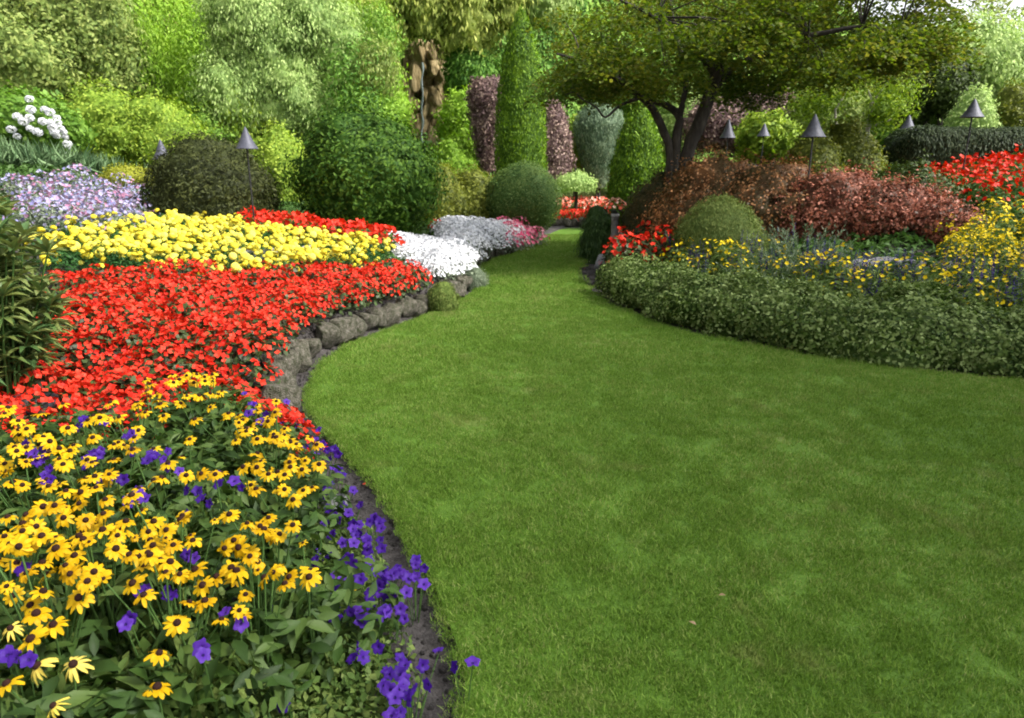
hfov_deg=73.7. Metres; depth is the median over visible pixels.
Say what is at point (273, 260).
marigold plant
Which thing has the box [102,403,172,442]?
begonia plant
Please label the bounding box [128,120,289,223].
conifer mound
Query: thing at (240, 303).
begonia plant
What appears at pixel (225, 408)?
black eyed daisy plant
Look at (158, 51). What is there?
wispy sapling
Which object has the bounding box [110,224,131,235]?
marigold plant
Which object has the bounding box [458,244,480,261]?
white flower clump
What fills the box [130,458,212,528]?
black eyed daisy plant
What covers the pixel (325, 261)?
begonia plant
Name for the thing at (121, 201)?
lilac flower plant
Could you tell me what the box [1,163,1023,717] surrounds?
ground
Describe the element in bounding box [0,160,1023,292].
ground cover
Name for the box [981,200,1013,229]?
golden flower plant
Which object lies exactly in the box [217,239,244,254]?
marigold plant
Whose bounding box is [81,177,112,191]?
lilac flower plant
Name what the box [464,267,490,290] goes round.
creeping plant
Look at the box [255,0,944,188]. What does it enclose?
ivy
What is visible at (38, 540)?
black eyed daisy plant
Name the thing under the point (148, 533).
black eyed daisy plant
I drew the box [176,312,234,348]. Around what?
begonia plant
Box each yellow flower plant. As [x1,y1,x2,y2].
[649,235,678,267]
[660,239,690,266]
[671,237,708,262]
[671,247,695,269]
[687,255,713,284]
[695,238,725,271]
[700,239,732,270]
[707,237,738,275]
[707,240,748,272]
[712,243,749,275]
[714,258,748,285]
[722,254,755,283]
[723,243,765,273]
[744,239,779,277]
[758,247,803,273]
[760,249,808,280]
[761,260,791,285]
[763,256,800,293]
[769,252,813,280]
[774,245,814,278]
[784,261,818,284]
[788,250,825,286]
[790,252,822,288]
[804,248,851,294]
[808,254,852,294]
[810,254,859,295]
[817,261,865,294]
[822,271,862,300]
[824,256,858,287]
[825,242,868,290]
[843,272,888,303]
[844,252,881,285]
[850,260,899,298]
[874,265,918,291]
[879,254,921,290]
[883,252,934,294]
[898,260,933,283]
[916,268,955,298]
[922,270,952,299]
[933,265,980,297]
[934,265,997,305]
[941,268,983,310]
[949,252,1003,300]
[949,279,987,306]
[966,281,1003,321]
[975,276,1018,309]
[980,291,1013,321]
[983,252,1023,300]
[990,263,1023,309]
[993,292,1023,319]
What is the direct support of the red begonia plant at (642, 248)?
on the ground at (437, 681)
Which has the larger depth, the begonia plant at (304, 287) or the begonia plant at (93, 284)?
the begonia plant at (304, 287)
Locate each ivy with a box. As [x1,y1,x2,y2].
[123,0,212,107]
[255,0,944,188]
[356,0,590,191]
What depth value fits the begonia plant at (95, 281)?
6.10 m
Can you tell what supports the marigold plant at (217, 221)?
on the ground at (437, 681)
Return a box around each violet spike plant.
[691,239,710,270]
[740,231,759,273]
[794,253,823,277]
[805,238,829,279]
[806,238,834,269]
[817,249,838,284]
[823,243,842,283]
[832,260,853,294]
[845,249,870,289]
[853,252,877,295]
[853,258,883,298]
[858,278,886,305]
[866,246,896,288]
[892,250,925,283]
[893,247,913,276]
[898,255,925,280]
[937,245,968,294]
[946,268,981,297]
[965,245,997,307]
[976,251,1009,297]
[997,268,1023,307]
[1004,256,1023,303]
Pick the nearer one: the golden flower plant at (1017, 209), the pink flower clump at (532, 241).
the golden flower plant at (1017, 209)
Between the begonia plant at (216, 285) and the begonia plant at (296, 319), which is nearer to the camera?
the begonia plant at (296, 319)
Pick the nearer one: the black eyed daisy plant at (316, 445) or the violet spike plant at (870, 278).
the black eyed daisy plant at (316, 445)
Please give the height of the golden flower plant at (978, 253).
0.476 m
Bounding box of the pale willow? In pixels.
[176,0,373,145]
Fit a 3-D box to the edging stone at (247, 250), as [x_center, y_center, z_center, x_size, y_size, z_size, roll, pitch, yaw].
[-3.226,-1.116,8.182,0.364,0.421,0.228,0,14,-13]
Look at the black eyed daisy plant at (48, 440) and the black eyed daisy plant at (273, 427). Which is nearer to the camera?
the black eyed daisy plant at (48, 440)
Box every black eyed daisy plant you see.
[0,402,69,457]
[0,411,30,475]
[0,414,40,474]
[0,418,54,494]
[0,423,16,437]
[0,443,38,511]
[0,456,60,553]
[0,456,77,572]
[0,504,63,587]
[0,507,97,642]
[0,525,54,580]
[0,530,74,688]
[0,534,148,716]
[0,610,90,717]
[0,625,135,717]
[0,629,35,648]
[0,642,113,717]
[1,423,88,539]
[2,670,22,694]
[2,695,99,717]
[7,468,91,556]
[18,420,106,475]
[19,433,89,484]
[28,505,109,567]
[29,482,131,615]
[34,408,111,444]
[45,484,161,669]
[46,518,172,707]
[49,434,141,516]
[52,460,157,594]
[55,411,125,456]
[58,655,192,717]
[60,426,121,473]
[71,455,149,518]
[73,434,146,485]
[81,414,162,499]
[88,708,177,717]
[89,501,195,638]
[95,539,231,717]
[99,491,198,601]
[103,400,176,460]
[108,671,248,717]
[111,489,249,660]
[114,435,192,485]
[115,579,247,706]
[119,470,204,542]
[125,447,214,566]
[126,377,192,459]
[127,390,198,465]
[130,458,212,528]
[145,429,215,500]
[151,394,208,457]
[155,436,233,530]
[157,380,226,457]
[163,628,301,717]
[167,371,222,428]
[168,418,234,496]
[169,479,262,564]
[172,470,268,586]
[178,529,280,642]
[183,444,251,502]
[184,382,231,406]
[186,379,251,457]
[188,413,268,467]
[189,372,253,435]
[189,403,268,486]
[192,436,278,507]
[196,459,304,556]
[200,550,333,717]
[205,455,292,523]
[206,526,325,659]
[211,389,264,434]
[216,509,336,639]
[222,411,298,505]
[224,397,270,443]
[224,515,332,598]
[231,429,310,522]
[235,470,340,562]
[253,540,375,692]
[254,422,306,465]
[255,398,320,484]
[264,456,351,551]
[266,447,334,513]
[288,435,356,534]
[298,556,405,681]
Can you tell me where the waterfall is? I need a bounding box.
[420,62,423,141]
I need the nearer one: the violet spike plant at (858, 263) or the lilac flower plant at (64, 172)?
the violet spike plant at (858, 263)
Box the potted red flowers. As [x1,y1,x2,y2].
[605,197,626,213]
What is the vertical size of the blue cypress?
4.202 m
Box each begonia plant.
[0,380,43,397]
[0,391,21,404]
[0,391,80,423]
[0,396,20,428]
[0,403,67,446]
[10,366,89,407]
[17,384,85,415]
[21,371,82,398]
[30,404,89,427]
[33,370,106,404]
[36,315,74,340]
[37,270,80,293]
[37,356,71,373]
[40,332,111,370]
[40,346,73,370]
[42,362,94,388]
[43,330,100,364]
[44,333,71,357]
[47,269,74,289]
[51,303,101,337]
[52,322,91,348]
[54,380,111,407]
[57,272,99,297]
[58,270,94,293]
[59,272,100,293]
[61,294,100,325]
[61,297,109,334]
[61,398,105,414]
[64,328,129,369]
[64,392,129,432]
[65,289,101,301]
[69,287,115,322]
[70,282,117,300]
[74,316,115,341]
[75,300,126,333]
[75,316,124,353]
[76,307,118,331]
[77,274,110,287]
[78,399,134,436]
[79,263,117,282]
[81,279,116,300]
[82,360,133,391]
[84,350,134,373]
[85,297,115,318]
[86,370,137,396]
[89,375,144,399]
[90,366,157,416]
[90,387,133,407]
[93,352,161,389]
[95,277,117,287]
[98,286,139,303]
[98,287,144,320]
[99,265,137,286]
[100,277,135,298]
[101,302,160,332]
[102,315,155,347]
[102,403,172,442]
[103,265,132,286]
[103,285,132,299]
[104,279,147,302]
[105,299,151,324]
[109,297,147,318]
[109,322,153,356]
[109,328,163,362]
[110,348,161,373]
[111,387,161,426]
[114,286,164,311]
[115,360,183,399]
[116,390,183,439]
[117,265,161,285]
[119,271,153,291]
[120,323,180,357]
[123,310,179,337]
[126,339,192,378]
[127,268,167,289]
[129,301,173,325]
[131,283,161,300]
[132,312,180,343]
[133,260,179,281]
[133,309,167,326]
[135,383,205,425]
[137,279,165,295]
[137,330,185,369]
[139,261,175,279]
[140,378,189,409]
[141,279,188,297]
[145,278,186,296]
[147,372,186,387]
[149,293,178,309]
[149,298,192,323]
[150,293,195,315]
[150,377,187,407]
[151,313,192,344]
[154,319,186,344]
[156,324,205,357]
[158,257,193,284]
[159,323,196,344]
[159,354,217,383]
[161,273,195,283]
[161,281,205,302]
[162,277,211,298]
[162,290,210,324]
[167,297,219,333]
[167,307,197,328]
[169,259,209,278]
[169,342,209,371]
[171,377,211,401]
[176,305,203,316]
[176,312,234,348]
[181,365,230,400]
[184,269,220,286]
[184,327,248,372]
[187,279,217,297]
[188,309,223,335]
[189,286,222,302]
[189,317,227,342]
[192,259,227,283]
[193,334,223,354]
[195,364,245,389]
[196,290,239,315]
[200,303,250,330]
[200,377,256,399]
[201,279,232,294]
[202,277,241,306]
[202,316,237,346]
[203,269,235,284]
[204,299,235,312]
[206,280,243,294]
[207,335,273,381]
[208,314,240,333]
[209,323,267,365]
[211,294,248,317]
[213,324,260,357]
[214,269,250,286]
[219,379,244,390]
[224,306,258,327]
[224,394,281,419]
[225,278,250,291]
[225,360,283,394]
[230,285,269,306]
[230,311,280,344]
[230,313,281,349]
[231,290,276,315]
[232,268,263,282]
[234,301,255,316]
[234,322,290,365]
[235,267,273,288]
[236,387,262,405]
[236,393,279,408]
[240,276,264,291]
[241,301,275,318]
[244,260,275,275]
[247,282,277,297]
[247,305,297,338]
[249,310,300,345]
[249,413,318,453]
[252,403,315,444]
[253,272,289,291]
[254,289,285,302]
[259,401,290,424]
[260,302,288,317]
[263,279,292,293]
[265,265,289,273]
[266,295,294,319]
[268,304,304,326]
[269,268,299,283]
[270,291,315,323]
[271,286,310,307]
[274,415,327,459]
[277,280,315,297]
[277,312,309,334]
[278,262,311,279]
[280,277,311,293]
[280,286,322,315]
[282,298,325,329]
[289,260,314,271]
[297,299,328,321]
[299,262,317,273]
[299,292,329,322]
[300,269,327,284]
[302,266,334,284]
[302,276,317,286]
[303,280,321,292]
[304,284,339,308]
[305,263,332,281]
[305,290,343,316]
[310,280,335,293]
[317,270,339,280]
[317,282,352,307]
[319,260,345,272]
[319,272,348,285]
[320,281,363,315]
[321,263,350,281]
[327,280,368,306]
[328,263,357,280]
[334,270,354,282]
[337,288,371,309]
[340,268,366,283]
[343,277,385,306]
[345,277,378,301]
[346,274,366,292]
[347,260,377,271]
[358,276,391,299]
[360,265,387,281]
[362,268,393,289]
[363,263,386,274]
[364,261,382,267]
[364,269,396,296]
[374,275,405,302]
[378,258,405,271]
[379,267,413,294]
[380,271,410,288]
[386,263,416,279]
[393,272,420,293]
[397,258,424,277]
[401,264,432,291]
[410,265,431,287]
[599,234,633,270]
[605,226,636,259]
[610,232,647,269]
[624,234,653,264]
[632,220,657,255]
[635,231,667,270]
[645,224,672,254]
[649,229,675,265]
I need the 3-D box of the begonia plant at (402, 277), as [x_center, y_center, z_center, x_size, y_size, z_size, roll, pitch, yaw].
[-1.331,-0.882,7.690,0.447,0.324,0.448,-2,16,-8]
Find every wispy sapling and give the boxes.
[123,1,150,47]
[131,0,206,72]
[131,12,188,103]
[134,20,192,105]
[161,27,210,110]
[169,52,213,114]
[171,8,211,85]
[206,80,273,150]
[311,25,398,117]
[340,0,402,42]
[341,0,385,40]
[344,90,408,129]
[349,28,406,99]
[357,0,409,72]
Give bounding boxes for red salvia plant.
[236,205,262,221]
[241,210,262,230]
[242,211,267,229]
[246,217,267,234]
[255,209,277,221]
[255,214,276,224]
[270,211,292,221]
[274,215,299,230]
[277,210,308,227]
[291,213,327,231]
[295,217,316,237]
[296,216,322,225]
[303,218,328,239]
[321,218,351,242]
[327,219,357,232]
[343,217,365,231]
[346,220,379,238]
[355,225,382,243]
[362,223,389,237]
[369,225,405,255]
[372,224,402,244]
[377,225,399,241]
[554,211,567,220]
[562,209,578,219]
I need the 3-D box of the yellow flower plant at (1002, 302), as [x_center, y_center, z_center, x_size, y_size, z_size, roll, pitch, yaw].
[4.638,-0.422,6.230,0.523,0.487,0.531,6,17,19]
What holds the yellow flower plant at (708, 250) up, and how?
on the ground at (437, 681)
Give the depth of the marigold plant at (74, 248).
7.36 m
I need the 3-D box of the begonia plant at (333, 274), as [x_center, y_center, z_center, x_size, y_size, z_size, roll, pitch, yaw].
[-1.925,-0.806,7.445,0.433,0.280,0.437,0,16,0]
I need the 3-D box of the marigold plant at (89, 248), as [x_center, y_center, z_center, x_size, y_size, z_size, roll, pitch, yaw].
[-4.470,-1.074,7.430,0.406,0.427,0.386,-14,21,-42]
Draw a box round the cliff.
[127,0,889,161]
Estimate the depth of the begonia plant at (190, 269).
7.16 m
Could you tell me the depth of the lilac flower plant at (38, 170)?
12.16 m
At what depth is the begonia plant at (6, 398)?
3.73 m
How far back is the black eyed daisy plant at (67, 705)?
1.60 m
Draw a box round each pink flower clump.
[494,215,510,220]
[503,231,523,253]
[510,230,529,251]
[513,216,531,227]
[515,230,536,249]
[525,229,544,246]
[526,226,549,243]
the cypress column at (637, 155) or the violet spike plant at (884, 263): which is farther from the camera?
the cypress column at (637, 155)
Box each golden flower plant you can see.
[932,214,956,242]
[933,248,970,275]
[934,234,963,261]
[936,233,969,263]
[943,226,972,258]
[946,235,982,268]
[951,222,984,251]
[951,244,992,273]
[958,223,988,248]
[963,215,994,245]
[966,213,996,239]
[966,228,1004,270]
[972,228,1019,269]
[973,197,1008,221]
[975,237,1014,277]
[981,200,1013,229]
[986,214,1020,245]
[987,235,1020,267]
[989,233,1023,255]
[996,255,1023,283]
[1008,199,1023,223]
[1011,218,1023,239]
[1012,237,1023,261]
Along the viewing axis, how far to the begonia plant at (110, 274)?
6.74 m
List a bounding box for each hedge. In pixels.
[595,252,1023,378]
[880,124,1023,165]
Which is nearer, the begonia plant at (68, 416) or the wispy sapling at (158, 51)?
the begonia plant at (68, 416)
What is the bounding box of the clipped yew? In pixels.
[485,159,562,231]
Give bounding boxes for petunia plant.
[0,560,99,675]
[0,645,104,717]
[6,439,85,529]
[38,473,151,553]
[39,445,156,533]
[66,415,119,484]
[108,429,165,523]
[114,583,233,717]
[122,488,203,573]
[142,447,208,541]
[147,549,247,671]
[174,616,282,717]
[180,470,259,584]
[203,669,262,717]
[205,656,295,716]
[208,698,285,717]
[218,688,300,717]
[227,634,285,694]
[228,391,268,436]
[236,401,290,452]
[237,415,289,467]
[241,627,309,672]
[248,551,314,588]
[258,695,326,717]
[259,665,330,717]
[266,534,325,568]
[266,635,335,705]
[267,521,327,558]
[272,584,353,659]
[273,398,289,406]
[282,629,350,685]
[283,653,360,717]
[291,665,376,717]
[292,689,373,717]
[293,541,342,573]
[299,527,362,559]
[300,536,361,562]
[302,437,342,475]
[303,632,383,706]
[305,504,350,536]
[305,653,397,716]
[310,588,381,640]
[311,518,389,588]
[312,556,377,608]
[315,426,321,453]
[315,599,394,657]
[319,548,373,597]
[320,501,374,550]
[322,470,357,521]
[323,691,386,717]
[326,456,342,489]
[327,598,416,688]
[331,555,408,619]
[331,564,380,613]
[334,639,425,717]
[365,513,385,559]
[375,543,386,565]
[377,647,443,717]
[381,706,399,717]
[390,555,430,625]
[450,656,479,715]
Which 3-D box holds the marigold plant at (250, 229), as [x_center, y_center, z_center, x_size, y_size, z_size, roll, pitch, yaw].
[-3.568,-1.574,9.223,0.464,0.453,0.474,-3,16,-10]
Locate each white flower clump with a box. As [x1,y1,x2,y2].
[386,242,412,260]
[390,246,423,263]
[392,235,422,244]
[392,243,414,260]
[395,242,426,259]
[409,245,434,255]
[412,250,448,274]
[414,254,452,270]
[416,241,437,246]
[420,235,438,238]
[421,239,446,245]
[422,249,462,273]
[422,259,457,280]
[423,245,454,260]
[425,259,464,278]
[428,261,453,279]
[429,218,451,227]
[429,238,455,247]
[429,246,461,262]
[430,220,455,231]
[433,254,469,276]
[434,221,458,235]
[434,225,455,236]
[435,218,462,228]
[438,228,459,239]
[441,224,465,234]
[445,238,473,253]
[449,233,482,253]
[449,253,477,274]
[451,246,478,264]
[453,244,474,263]
[454,229,485,251]
[455,251,475,268]
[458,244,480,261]
[459,225,481,232]
[467,222,486,229]
[469,230,489,241]
[474,248,487,263]
[475,236,492,256]
[476,226,499,238]
[479,224,506,241]
[482,235,496,251]
[483,235,499,249]
[484,224,508,232]
[490,237,510,252]
[492,232,517,248]
[494,223,511,233]
[501,225,519,233]
[507,236,520,250]
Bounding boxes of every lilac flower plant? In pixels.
[0,173,31,198]
[0,173,36,198]
[0,174,42,200]
[1,205,46,226]
[2,193,44,221]
[2,196,50,230]
[8,175,50,196]
[18,181,62,209]
[19,196,79,239]
[20,189,60,210]
[25,193,78,231]
[26,169,60,195]
[30,194,79,222]
[34,202,66,225]
[35,180,62,195]
[42,169,78,190]
[42,180,73,194]
[43,175,82,194]
[45,182,84,200]
[50,189,81,201]
[50,199,87,224]
[51,171,81,193]
[54,193,96,220]
[56,211,92,231]
[58,163,98,190]
[58,191,102,214]
[59,205,103,231]
[61,173,86,192]
[63,182,103,207]
[65,198,103,220]
[67,178,97,197]
[68,165,101,182]
[72,188,104,208]
[76,191,125,220]
[77,197,126,224]
[80,205,136,235]
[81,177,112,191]
[82,189,132,214]
[88,188,133,209]
[92,181,119,195]
[92,185,116,200]
[95,190,133,210]
[98,205,145,234]
[106,172,136,191]
[106,195,146,222]
[110,179,137,194]
[110,186,138,200]
[111,200,150,223]
[114,191,145,212]
[124,183,149,202]
[133,202,160,214]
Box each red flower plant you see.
[938,164,957,176]
[940,165,968,184]
[941,163,966,179]
[946,154,972,176]
[951,177,972,206]
[953,170,978,185]
[955,169,980,190]
[955,174,989,199]
[958,152,991,173]
[959,178,1003,217]
[963,159,982,177]
[963,173,986,200]
[965,168,1010,209]
[969,158,1003,177]
[970,161,993,193]
[971,176,1013,212]
[974,181,1016,217]
[975,177,1023,218]
[977,159,1014,193]
[978,150,1006,171]
[980,153,1011,175]
[980,163,1015,189]
[984,159,1010,173]
[993,171,1022,191]
[996,150,1022,174]
[996,159,1023,184]
[996,163,1023,188]
[998,156,1023,183]
[999,144,1023,166]
[999,154,1023,174]
[1000,166,1023,203]
[1000,179,1023,215]
[1007,155,1023,167]
[1008,176,1023,209]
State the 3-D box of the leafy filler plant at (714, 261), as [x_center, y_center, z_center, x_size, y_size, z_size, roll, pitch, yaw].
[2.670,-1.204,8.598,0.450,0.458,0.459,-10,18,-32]
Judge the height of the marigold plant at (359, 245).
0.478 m
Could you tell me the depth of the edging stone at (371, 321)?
6.99 m
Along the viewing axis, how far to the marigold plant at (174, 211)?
10.58 m
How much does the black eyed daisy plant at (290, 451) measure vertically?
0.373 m
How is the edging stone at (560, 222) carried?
on the ground at (437, 681)
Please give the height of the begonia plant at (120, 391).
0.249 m
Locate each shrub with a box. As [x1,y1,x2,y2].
[0,192,81,395]
[53,64,148,166]
[113,82,219,170]
[123,52,171,97]
[178,96,240,143]
[235,118,306,203]
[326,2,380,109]
[343,51,419,136]
[359,0,417,54]
[394,0,453,49]
[418,159,478,220]
[428,0,509,66]
[429,133,486,175]
[430,83,477,162]
[456,162,496,219]
[482,0,537,42]
[526,0,583,37]
[568,113,583,198]
[574,43,637,127]
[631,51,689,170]
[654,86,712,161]
[668,192,769,272]
[716,236,819,285]
[732,106,805,164]
[747,214,880,278]
[787,80,884,138]
[864,67,933,166]
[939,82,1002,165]
[994,76,1023,127]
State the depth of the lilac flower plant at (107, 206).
9.19 m
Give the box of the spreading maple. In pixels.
[521,0,989,184]
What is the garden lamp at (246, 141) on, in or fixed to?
on the ground at (437, 681)
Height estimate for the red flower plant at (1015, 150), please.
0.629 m
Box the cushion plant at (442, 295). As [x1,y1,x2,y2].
[424,279,460,311]
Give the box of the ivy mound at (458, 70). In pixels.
[440,42,501,100]
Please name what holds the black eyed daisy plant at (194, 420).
on the ground at (437, 681)
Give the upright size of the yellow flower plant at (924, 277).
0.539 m
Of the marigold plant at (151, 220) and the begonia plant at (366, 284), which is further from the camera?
the marigold plant at (151, 220)
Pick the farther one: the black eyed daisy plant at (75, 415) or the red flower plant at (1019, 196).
the red flower plant at (1019, 196)
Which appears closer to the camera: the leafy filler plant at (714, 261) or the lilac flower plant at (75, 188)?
the leafy filler plant at (714, 261)
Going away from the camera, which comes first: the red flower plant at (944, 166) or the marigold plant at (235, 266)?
the marigold plant at (235, 266)
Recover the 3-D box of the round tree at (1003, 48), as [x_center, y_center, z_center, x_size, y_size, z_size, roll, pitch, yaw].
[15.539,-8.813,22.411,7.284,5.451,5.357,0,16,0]
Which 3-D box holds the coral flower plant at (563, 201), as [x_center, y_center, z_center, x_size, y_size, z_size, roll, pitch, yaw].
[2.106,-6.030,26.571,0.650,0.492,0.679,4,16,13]
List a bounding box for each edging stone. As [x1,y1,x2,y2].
[228,248,255,270]
[256,384,301,412]
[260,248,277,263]
[261,350,300,376]
[265,366,297,385]
[275,349,300,358]
[276,339,311,372]
[304,338,321,358]
[315,322,340,348]
[320,493,347,514]
[329,317,356,345]
[348,314,367,340]
[354,311,378,330]
[366,306,386,326]
[381,303,401,327]
[395,295,416,317]
[413,294,429,311]
[413,299,427,316]
[439,279,458,293]
[451,274,468,286]
[454,280,466,297]
[466,276,472,287]
[487,249,493,258]
[493,246,501,256]
[550,219,557,225]
[557,217,563,225]
[564,218,571,226]
[571,218,578,226]
[579,217,585,226]
[594,254,605,269]
[841,259,871,270]
[870,256,900,272]
[892,259,930,275]
[930,261,957,272]
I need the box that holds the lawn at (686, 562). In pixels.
[312,228,1023,717]
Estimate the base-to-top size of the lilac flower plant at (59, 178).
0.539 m
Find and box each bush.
[0,79,98,153]
[98,162,153,188]
[273,87,453,233]
[573,204,621,263]
[616,160,669,246]
[634,139,761,244]
[719,150,838,243]
[766,157,900,242]
[776,129,852,173]
[822,169,961,241]
[824,109,891,173]
[863,148,975,208]
[889,185,987,244]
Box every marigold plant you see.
[21,235,64,271]
[26,232,63,268]
[35,225,73,263]
[38,231,84,275]
[39,239,90,279]
[44,235,83,270]
[52,225,90,264]
[54,233,93,266]
[61,215,88,234]
[65,229,91,257]
[67,227,97,257]
[77,227,100,239]
[77,239,115,267]
[78,239,116,273]
[79,223,97,244]
[79,234,95,261]
[81,235,111,266]
[82,214,115,230]
[82,241,122,274]
[93,220,108,233]
[96,211,130,237]
[97,234,130,261]
[97,247,140,277]
[98,230,121,239]
[103,238,141,266]
[105,219,134,232]
[105,242,142,269]
[106,224,129,238]
[106,235,139,266]
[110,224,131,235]
[112,219,143,238]
[114,241,154,269]
[116,236,145,265]
[122,227,160,246]
[123,245,153,266]
[124,251,157,272]
[127,213,153,231]
[129,225,151,233]
[130,231,152,249]
[133,215,168,231]
[135,222,154,230]
[137,229,164,263]
[141,239,164,265]
[143,212,156,225]
[144,246,175,275]
[147,243,178,265]
[148,208,175,224]
[149,244,172,269]
[150,227,170,243]
[153,218,181,226]
[154,222,169,232]
[155,253,191,275]
[156,217,171,228]
[160,227,190,259]
[160,232,195,258]
[165,221,187,244]
[165,242,194,267]
[165,242,208,274]
[166,209,183,220]
[169,213,197,226]
[172,226,199,243]
[174,228,208,246]
[175,221,196,229]
[176,227,191,236]
[177,237,203,256]
[180,242,215,272]
[181,250,215,276]
[183,231,201,251]
[188,221,202,231]
[190,211,206,219]
[190,217,203,232]
[191,217,223,231]
[193,246,227,270]
[195,225,225,241]
[195,263,226,274]
[196,224,221,246]
[196,231,203,242]
[199,234,233,264]
[200,219,221,232]
[201,230,222,242]
[201,232,230,243]
[202,253,228,273]
[203,235,241,271]
[212,236,238,253]
[213,251,256,275]
[215,225,237,236]
[216,223,234,242]
[216,248,242,267]
[216,254,241,272]
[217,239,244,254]
[218,221,239,232]
[221,214,242,231]
[226,217,250,232]
[227,214,245,229]
[229,225,246,233]
[229,233,259,246]
[235,226,260,242]
[235,255,270,275]
[237,259,262,284]
[238,242,260,257]
[239,236,267,247]
[240,222,255,232]
[240,245,264,263]
[242,251,266,270]
[252,238,288,265]
[254,244,271,263]
[256,224,283,247]
[257,220,285,236]
[262,227,282,241]
[264,257,285,268]
[265,258,299,276]
[268,233,286,247]
[269,223,290,234]
[269,229,301,244]
[271,247,291,265]
[273,251,306,275]
[274,224,297,235]
[276,236,293,243]
[281,228,297,240]
[282,244,300,272]
[282,246,312,267]
[284,228,306,244]
[288,240,301,252]
[294,236,314,245]
[299,226,326,259]
[299,245,318,264]
[300,248,327,268]
[303,237,320,250]
[311,240,335,263]
[316,229,340,243]
[316,247,344,270]
[324,235,349,253]
[326,233,350,260]
[326,246,357,266]
[327,244,363,265]
[328,240,353,263]
[337,231,362,245]
[338,236,362,260]
[340,249,362,263]
[343,239,362,262]
[348,238,379,264]
[349,240,387,266]
[352,232,377,251]
[352,251,370,268]
[360,248,379,263]
[361,237,383,253]
[362,235,392,264]
[371,237,395,256]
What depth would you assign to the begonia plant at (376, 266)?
8.26 m
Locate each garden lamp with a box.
[153,139,166,159]
[235,127,258,228]
[720,120,735,155]
[757,123,769,163]
[800,114,825,179]
[900,115,913,129]
[959,99,984,169]
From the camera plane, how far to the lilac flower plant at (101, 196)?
10.09 m
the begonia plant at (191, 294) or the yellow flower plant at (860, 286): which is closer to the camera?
the begonia plant at (191, 294)
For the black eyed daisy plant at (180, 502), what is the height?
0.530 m
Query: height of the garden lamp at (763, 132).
2.664 m
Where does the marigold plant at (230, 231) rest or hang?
on the ground at (437, 681)
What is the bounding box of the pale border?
[562,188,608,198]
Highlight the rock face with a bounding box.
[393,39,448,150]
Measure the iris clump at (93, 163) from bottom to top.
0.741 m
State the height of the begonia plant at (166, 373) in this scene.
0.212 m
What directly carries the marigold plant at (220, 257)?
on the ground at (437, 681)
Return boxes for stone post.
[611,213,619,236]
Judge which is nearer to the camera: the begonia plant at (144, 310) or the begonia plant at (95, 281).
the begonia plant at (144, 310)
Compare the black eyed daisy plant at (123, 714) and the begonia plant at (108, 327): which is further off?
the begonia plant at (108, 327)
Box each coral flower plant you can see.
[562,198,572,208]
[563,200,574,209]
[578,201,586,208]
[579,199,592,208]
[586,196,605,205]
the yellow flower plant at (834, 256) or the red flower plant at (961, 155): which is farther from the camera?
the red flower plant at (961, 155)
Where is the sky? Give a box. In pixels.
[839,0,1023,39]
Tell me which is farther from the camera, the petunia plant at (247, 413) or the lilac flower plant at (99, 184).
the lilac flower plant at (99, 184)
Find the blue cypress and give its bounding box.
[572,103,625,199]
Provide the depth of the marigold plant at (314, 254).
7.95 m
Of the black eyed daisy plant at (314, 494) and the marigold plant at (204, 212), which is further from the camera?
the marigold plant at (204, 212)
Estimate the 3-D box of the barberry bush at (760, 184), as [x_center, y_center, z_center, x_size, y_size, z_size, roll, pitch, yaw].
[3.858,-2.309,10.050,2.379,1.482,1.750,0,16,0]
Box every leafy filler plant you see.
[662,250,688,265]
[691,255,716,274]
[693,261,713,276]
[707,246,737,274]
[714,254,749,275]
[724,244,759,268]
[758,242,789,266]
[801,271,828,293]
[809,261,842,282]
[820,262,848,288]
[825,276,853,293]
[843,263,890,303]
[869,277,896,299]
[881,260,928,287]
[916,266,956,295]
[926,259,965,285]
[931,272,961,293]
[953,262,996,305]
[953,281,988,302]
[957,261,996,298]
[962,271,999,299]
[983,257,1022,305]
[999,274,1023,306]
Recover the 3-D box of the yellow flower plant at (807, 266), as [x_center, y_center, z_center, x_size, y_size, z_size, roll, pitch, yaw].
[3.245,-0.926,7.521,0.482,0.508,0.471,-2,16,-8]
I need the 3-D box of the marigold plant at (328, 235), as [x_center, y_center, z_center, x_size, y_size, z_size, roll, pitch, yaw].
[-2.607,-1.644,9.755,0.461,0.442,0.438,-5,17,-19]
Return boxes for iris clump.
[0,134,80,164]
[1,138,102,171]
[35,149,148,173]
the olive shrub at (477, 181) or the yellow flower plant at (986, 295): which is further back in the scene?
the olive shrub at (477, 181)
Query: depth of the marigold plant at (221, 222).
9.57 m
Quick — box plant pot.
[0,392,59,418]
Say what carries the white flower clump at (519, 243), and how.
on the ground at (437, 681)
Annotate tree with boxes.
[0,0,166,105]
[463,74,501,185]
[542,95,576,180]
[554,168,600,209]
[682,85,796,165]
[775,54,935,136]
[885,53,982,166]
[906,0,1023,126]
[924,0,1023,36]
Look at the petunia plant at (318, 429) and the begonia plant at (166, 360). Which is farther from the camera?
the begonia plant at (166, 360)
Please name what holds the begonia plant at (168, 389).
on the ground at (437, 681)
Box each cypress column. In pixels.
[492,3,548,176]
[604,100,665,228]
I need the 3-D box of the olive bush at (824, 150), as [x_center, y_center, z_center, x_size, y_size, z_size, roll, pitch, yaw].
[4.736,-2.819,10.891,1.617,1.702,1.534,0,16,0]
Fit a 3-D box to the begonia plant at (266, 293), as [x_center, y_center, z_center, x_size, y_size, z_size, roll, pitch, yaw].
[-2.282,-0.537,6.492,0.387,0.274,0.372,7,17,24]

